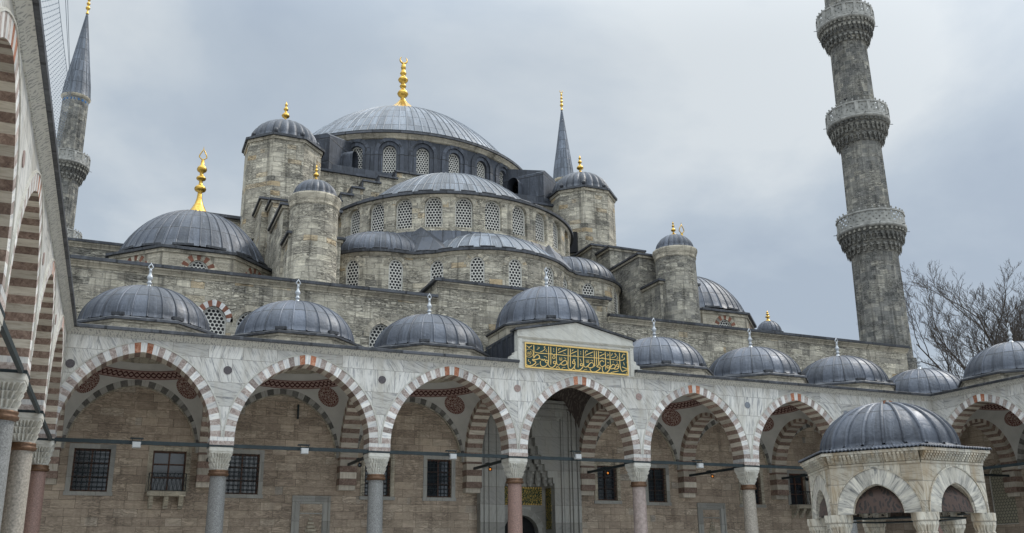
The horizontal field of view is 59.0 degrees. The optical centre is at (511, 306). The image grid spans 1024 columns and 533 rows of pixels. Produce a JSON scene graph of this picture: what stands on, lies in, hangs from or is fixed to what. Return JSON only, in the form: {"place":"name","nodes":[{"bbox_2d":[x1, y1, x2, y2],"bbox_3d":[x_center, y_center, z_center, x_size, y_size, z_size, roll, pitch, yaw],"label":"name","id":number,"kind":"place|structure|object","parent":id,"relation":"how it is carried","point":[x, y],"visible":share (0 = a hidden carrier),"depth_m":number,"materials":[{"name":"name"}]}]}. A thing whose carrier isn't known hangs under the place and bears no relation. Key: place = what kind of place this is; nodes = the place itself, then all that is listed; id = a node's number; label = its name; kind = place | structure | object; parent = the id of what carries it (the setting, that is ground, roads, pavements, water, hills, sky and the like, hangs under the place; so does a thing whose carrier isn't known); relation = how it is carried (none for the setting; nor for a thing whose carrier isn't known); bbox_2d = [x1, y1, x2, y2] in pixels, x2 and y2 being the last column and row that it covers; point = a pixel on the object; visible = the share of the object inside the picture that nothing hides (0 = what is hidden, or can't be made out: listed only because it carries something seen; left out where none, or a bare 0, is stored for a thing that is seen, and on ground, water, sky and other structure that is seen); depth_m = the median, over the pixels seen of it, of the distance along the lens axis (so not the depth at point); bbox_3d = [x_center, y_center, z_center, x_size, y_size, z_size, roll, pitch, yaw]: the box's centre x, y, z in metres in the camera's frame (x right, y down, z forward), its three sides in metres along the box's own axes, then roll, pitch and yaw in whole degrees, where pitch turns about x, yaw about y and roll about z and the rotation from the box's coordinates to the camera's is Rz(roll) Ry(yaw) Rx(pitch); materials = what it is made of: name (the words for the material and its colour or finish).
{"place":"outdoors","nodes":[
{"label":"outdoors","id":0,"kind":"place"},
{"bbox_2d":[41,0,1023,378],"label":"sky","id":1,"kind":"structure","parent":0,"point":[707,117],"materials":[{"name":"grey"}]},
{"label":"courtyard ground","id":2,"kind":"structure","parent":0,"visible":0},
{"bbox_2d":[0,0,76,532],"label":"arcade","id":3,"kind":"object","parent":2,"relation":"on","point":[38,319],"visible":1,"depth_m":21.98,"materials":[{"name":"grey stone"}]},
{"bbox_2d":[56,0,90,238],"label":"minaret","id":4,"kind":"object","parent":2,"relation":"on","point":[74,163],"visible":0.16,"depth_m":94.81,"materials":[{"name":"stone"}]},
{"bbox_2d":[42,0,70,147],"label":"light net","id":5,"kind":"object","parent":4,"relation":"hanging from","point":[59,60],"visible":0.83,"depth_m":82.77,"materials":[{"name":"metal"}]},
{"bbox_2d":[39,57,916,532],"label":"prayer hall","id":6,"kind":"structure","parent":2,"relation":"on","point":[369,225],"depth_m":50.12,"materials":[{"name":"beige stone"}]},
{"bbox_2d":[63,443,116,495],"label":"window","id":7,"kind":"structure","parent":6,"relation":"in","point":[91,470],"depth_m":39.94,"materials":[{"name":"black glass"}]},
{"bbox_2d":[127,255,146,262],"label":"window","id":8,"kind":"structure","parent":6,"relation":"in","point":[139,258],"depth_m":48.64,"materials":[{"name":"stone"}]},
{"bbox_2d":[145,446,191,491],"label":"window","id":9,"kind":"structure","parent":6,"relation":"in","point":[160,460],"depth_m":41.28,"materials":[{"name":"beige glass"}]},
{"bbox_2d":[181,255,214,269],"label":"window","id":10,"kind":"structure","parent":6,"relation":"in","point":[196,264],"depth_m":48.76,"materials":[{"name":"stone"}]},
{"bbox_2d":[199,300,232,334],"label":"window","id":11,"kind":"structure","parent":6,"relation":"in","point":[216,318],"depth_m":43.78,"materials":[{"name":"white stone"}]},
{"bbox_2d":[230,305,256,328],"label":"window","id":12,"kind":"structure","parent":6,"relation":"in","point":[238,316],"depth_m":44.20,"materials":[{"name":"stone"}]},
{"bbox_2d":[225,449,264,497],"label":"window","id":13,"kind":"structure","parent":6,"relation":"in","point":[242,481],"depth_m":42.49,"materials":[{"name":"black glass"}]},
{"bbox_2d":[246,267,260,274],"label":"window","id":14,"kind":"structure","parent":6,"relation":"in","point":[251,270],"depth_m":50.89,"materials":[{"name":"stone"}]},
{"bbox_2d":[338,219,340,236],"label":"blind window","id":15,"kind":"structure","parent":6,"relation":"in","point":[339,224],"depth_m":59.42,"materials":[{"name":"grey stone"}]},
{"bbox_2d":[341,256,364,285],"bbox_3d":[-9.193,-1.899,52.168,1.514,2.370,0.138,-6,-17,17],"label":"window","id":16,"kind":"structure","parent":6,"relation":"in","point":[352,270],"depth_m":52.25,"materials":[{"name":"stone"}]},
{"bbox_2d":[345,207,362,234],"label":"window","id":17,"kind":"structure","parent":6,"relation":"in","point":[355,219],"depth_m":58.03,"materials":[{"name":"stone"}]},
{"bbox_2d":[349,139,369,169],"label":"window","id":18,"kind":"structure","parent":6,"relation":"in","point":[359,151],"depth_m":67.60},
{"bbox_2d":[359,453,394,499],"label":"window","id":19,"kind":"structure","parent":6,"relation":"in","point":[363,482],"depth_m":44.85,"materials":[{"name":"beige glass"}]},
{"bbox_2d":[366,201,387,230],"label":"window","id":20,"kind":"structure","parent":6,"relation":"in","point":[377,217],"depth_m":56.99,"materials":[{"name":"stone"}]},
{"bbox_2d":[364,318,391,346],"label":"window","id":21,"kind":"structure","parent":6,"relation":"in","point":[372,330],"depth_m":46.78,"materials":[{"name":"stone"}]},
{"bbox_2d":[374,138,403,172],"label":"window","id":22,"kind":"structure","parent":6,"relation":"in","point":[389,153],"depth_m":67.52,"materials":[{"name":"grey stone"}]},
{"bbox_2d":[383,256,408,289],"bbox_3d":[-6.708,-1.899,52.264,1.513,2.370,0.145,6,-17,-23],"label":"window","id":23,"kind":"structure","parent":6,"relation":"in","point":[395,266],"depth_m":52.31,"materials":[{"name":"stone"}]},
{"bbox_2d":[391,198,416,228],"bbox_3d":[-6.692,-5.885,56.249,1.720,2.310,0.299,-5,-16,13],"label":"window","id":24,"kind":"structure","parent":6,"relation":"in","point":[404,208],"depth_m":56.34,"materials":[{"name":"stone"}]},
{"bbox_2d":[408,140,437,173],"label":"window","id":25,"kind":"structure","parent":6,"relation":"in","point":[422,160],"depth_m":68.00,"materials":[{"name":"grey stone"}]},
{"bbox_2d":[420,197,446,226],"bbox_3d":[-4.845,-5.974,56.007,1.720,2.310,0.299,-1,-16,1],"label":"window","id":26,"kind":"structure","parent":6,"relation":"in","point":[433,207],"depth_m":56.07,"materials":[{"name":"stone"}]},
{"bbox_2d":[425,256,448,280],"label":"window","id":27,"kind":"structure","parent":6,"relation":"in","point":[436,270],"depth_m":52.58,"materials":[{"name":"stone"}]},
{"bbox_2d":[422,455,455,500],"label":"window","id":28,"kind":"structure","parent":6,"relation":"in","point":[436,473],"depth_m":46.15,"materials":[{"name":"black glass"}]},
{"bbox_2d":[441,145,467,173],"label":"window","id":29,"kind":"structure","parent":6,"relation":"in","point":[453,159],"depth_m":69.05,"materials":[{"name":"grey stone"}]},
{"bbox_2d":[450,197,477,227],"bbox_3d":[-2.987,-5.952,56.157,1.720,2.310,0.299,2,-16,-11],"label":"window","id":30,"kind":"structure","parent":6,"relation":"in","point":[463,207],"depth_m":56.23,"materials":[{"name":"stone"}]},
{"bbox_2d":[464,254,489,282],"bbox_3d":[-1.996,-2.047,51.926,1.518,2.370,0.128,-1,-16,0],"label":"window","id":31,"kind":"structure","parent":6,"relation":"in","point":[476,264],"depth_m":52.04,"materials":[{"name":"stone"}]},
{"bbox_2d":[471,153,492,181],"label":"window","id":32,"kind":"structure","parent":6,"relation":"in","point":[480,168],"depth_m":70.55,"materials":[{"name":"grey stone"}]},
{"bbox_2d":[481,199,505,230],"bbox_3d":[-1.205,-5.821,56.689,1.720,2.310,0.299,6,-17,-23],"label":"window","id":33,"kind":"structure","parent":6,"relation":"in","point":[492,210],"depth_m":56.78,"materials":[{"name":"stone"}]},
{"bbox_2d":[495,163,507,185],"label":"window","id":34,"kind":"structure","parent":6,"relation":"in","point":[499,165],"depth_m":71.94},
{"bbox_2d":[503,255,526,286],"bbox_3d":[0.182,-1.948,52.359,1.518,2.370,0.129,6,-17,-23],"label":"window","id":35,"kind":"structure","parent":6,"relation":"in","point":[515,269],"depth_m":52.43,"materials":[{"name":"stone"}]},
{"bbox_2d":[508,204,529,235],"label":"window","id":36,"kind":"structure","parent":6,"relation":"in","point":[518,214],"depth_m":57.71,"materials":[{"name":"stone"}]},
{"bbox_2d":[532,211,548,241],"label":"window","id":37,"kind":"structure","parent":6,"relation":"in","point":[539,220],"depth_m":58.96,"materials":[{"name":"stone"}]},
{"bbox_2d":[541,262,556,285],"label":"window","id":38,"kind":"structure","parent":6,"relation":"in","point":[546,265],"depth_m":54.05,"materials":[{"name":"stone"}]},
{"bbox_2d":[551,219,561,249],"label":"window","id":39,"kind":"structure","parent":6,"relation":"in","point":[555,236],"depth_m":60.52,"materials":[{"name":"stone"}]},
{"bbox_2d":[561,272,570,288],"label":"window","id":40,"kind":"structure","parent":6,"relation":"in","point":[563,274],"depth_m":56.01,"materials":[{"name":"stone"}]},
{"bbox_2d":[578,280,598,295],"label":"window","id":41,"kind":"structure","parent":6,"relation":"in","point":[587,286],"depth_m":57.26,"materials":[{"name":"stone"}]},
{"bbox_2d":[594,462,621,503],"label":"window","id":42,"kind":"structure","parent":6,"relation":"in","point":[604,483],"depth_m":49.89,"materials":[{"name":"black glass"}]},
{"bbox_2d":[612,287,618,313],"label":"window","id":43,"kind":"structure","parent":6,"relation":"in","point":[614,290],"depth_m":58.97,"materials":[{"name":"stone"}]},
{"bbox_2d":[645,464,671,505],"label":"window","id":44,"kind":"structure","parent":6,"relation":"in","point":[655,491],"depth_m":51.13,"materials":[{"name":"black glass"}]},
{"bbox_2d":[715,315,735,326],"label":"window","id":45,"kind":"structure","parent":6,"relation":"in","point":[720,320],"depth_m":61.91,"materials":[{"name":"stone"}]},
{"bbox_2d":[738,469,766,507],"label":"window","id":46,"kind":"structure","parent":6,"relation":"in","point":[757,490],"depth_m":53.61,"materials":[{"name":"beige glass"}]},
{"bbox_2d":[787,470,809,504],"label":"window","id":47,"kind":"structure","parent":6,"relation":"in","point":[794,484],"depth_m":55.01,"materials":[{"name":"black glass"}]},
{"bbox_2d":[23,262,960,532],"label":"front arcade","id":48,"kind":"object","parent":2,"relation":"on","point":[553,342],"visible":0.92,"depth_m":42.87,"materials":[{"name":"grey stone"}]},
{"bbox_2d":[130,437,143,447],"bbox_3d":[-14.549,5.286,35.085,0.480,0.410,0.465,6,-17,-23],"label":"floodlight","id":49,"kind":"object","parent":48,"relation":"attached to","point":[136,444],"visible":1,"depth_m":34.89,"materials":[{"name":"paint"}]},
{"bbox_2d":[297,444,309,453],"bbox_3d":[-8.627,5.922,37.561,0.480,0.410,0.465,6,-17,-23],"label":"floodlight","id":50,"kind":"object","parent":48,"relation":"attached to","point":[304,450],"visible":1,"depth_m":37.38,"materials":[{"name":"paint"}]},
{"bbox_2d":[445,450,456,459],"bbox_3d":[-2.659,6.563,40.057,0.480,0.410,0.465,6,-17,-23],"label":"floodlight","id":51,"kind":"object","parent":48,"relation":"attached to","point":[453,456],"visible":1,"depth_m":39.89,"materials":[{"name":"paint"}]},
{"bbox_2d":[570,450,581,458],"bbox_3d":[3.030,6.972,42.495,0.480,0.410,0.465,6,-17,-23],"label":"floodlight","id":52,"kind":"object","parent":48,"relation":"attached to","point":[577,456],"visible":1,"depth_m":42.30,"materials":[{"name":"paint"}]},
{"bbox_2d":[691,460,703,467],"bbox_3d":[9.275,7.845,45.048,0.480,0.410,0.465,6,-17,-23],"label":"floodlight","id":53,"kind":"object","parent":48,"relation":"attached to","point":[699,465],"visible":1,"depth_m":44.86,"materials":[{"name":"paint"}]},
{"bbox_2d":[553,91,572,182],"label":"minaret","id":54,"kind":"object","parent":2,"relation":"on","point":[563,166],"visible":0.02,"depth_m":119.16,"materials":[{"name":"metal"}]},
{"bbox_2d":[814,0,917,369],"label":"minaret","id":55,"kind":"object","parent":2,"relation":"on","point":[871,235],"visible":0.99,"depth_m":66.92,"materials":[{"name":"stone"}]},
{"bbox_2d":[798,402,996,532],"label":"fountain kiosk","id":56,"kind":"object","parent":2,"relation":"on","point":[873,467],"visible":1,"depth_m":23.80,"materials":[{"name":"stone"}]},
{"bbox_2d":[900,259,1023,378],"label":"bare tree","id":57,"kind":"object","parent":2,"relation":"on","point":[947,350],"visible":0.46,"depth_m":68.94,"materials":[{"name":"brown plant"}]},
{"bbox_2d":[931,323,1023,532],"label":"arcade","id":58,"kind":"object","parent":2,"relation":"on","point":[981,404],"visible":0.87,"depth_m":52.89,"materials":[{"name":"grey stone"}]},
{"bbox_2d":[989,464,1018,524],"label":"window","id":59,"kind":"structure","parent":58,"relation":"in","point":[1005,508],"depth_m":54.78,"materials":[{"name":"grey metal"}]},
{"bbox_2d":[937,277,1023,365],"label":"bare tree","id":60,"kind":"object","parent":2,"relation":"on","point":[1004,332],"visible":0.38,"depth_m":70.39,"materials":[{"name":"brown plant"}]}
]}

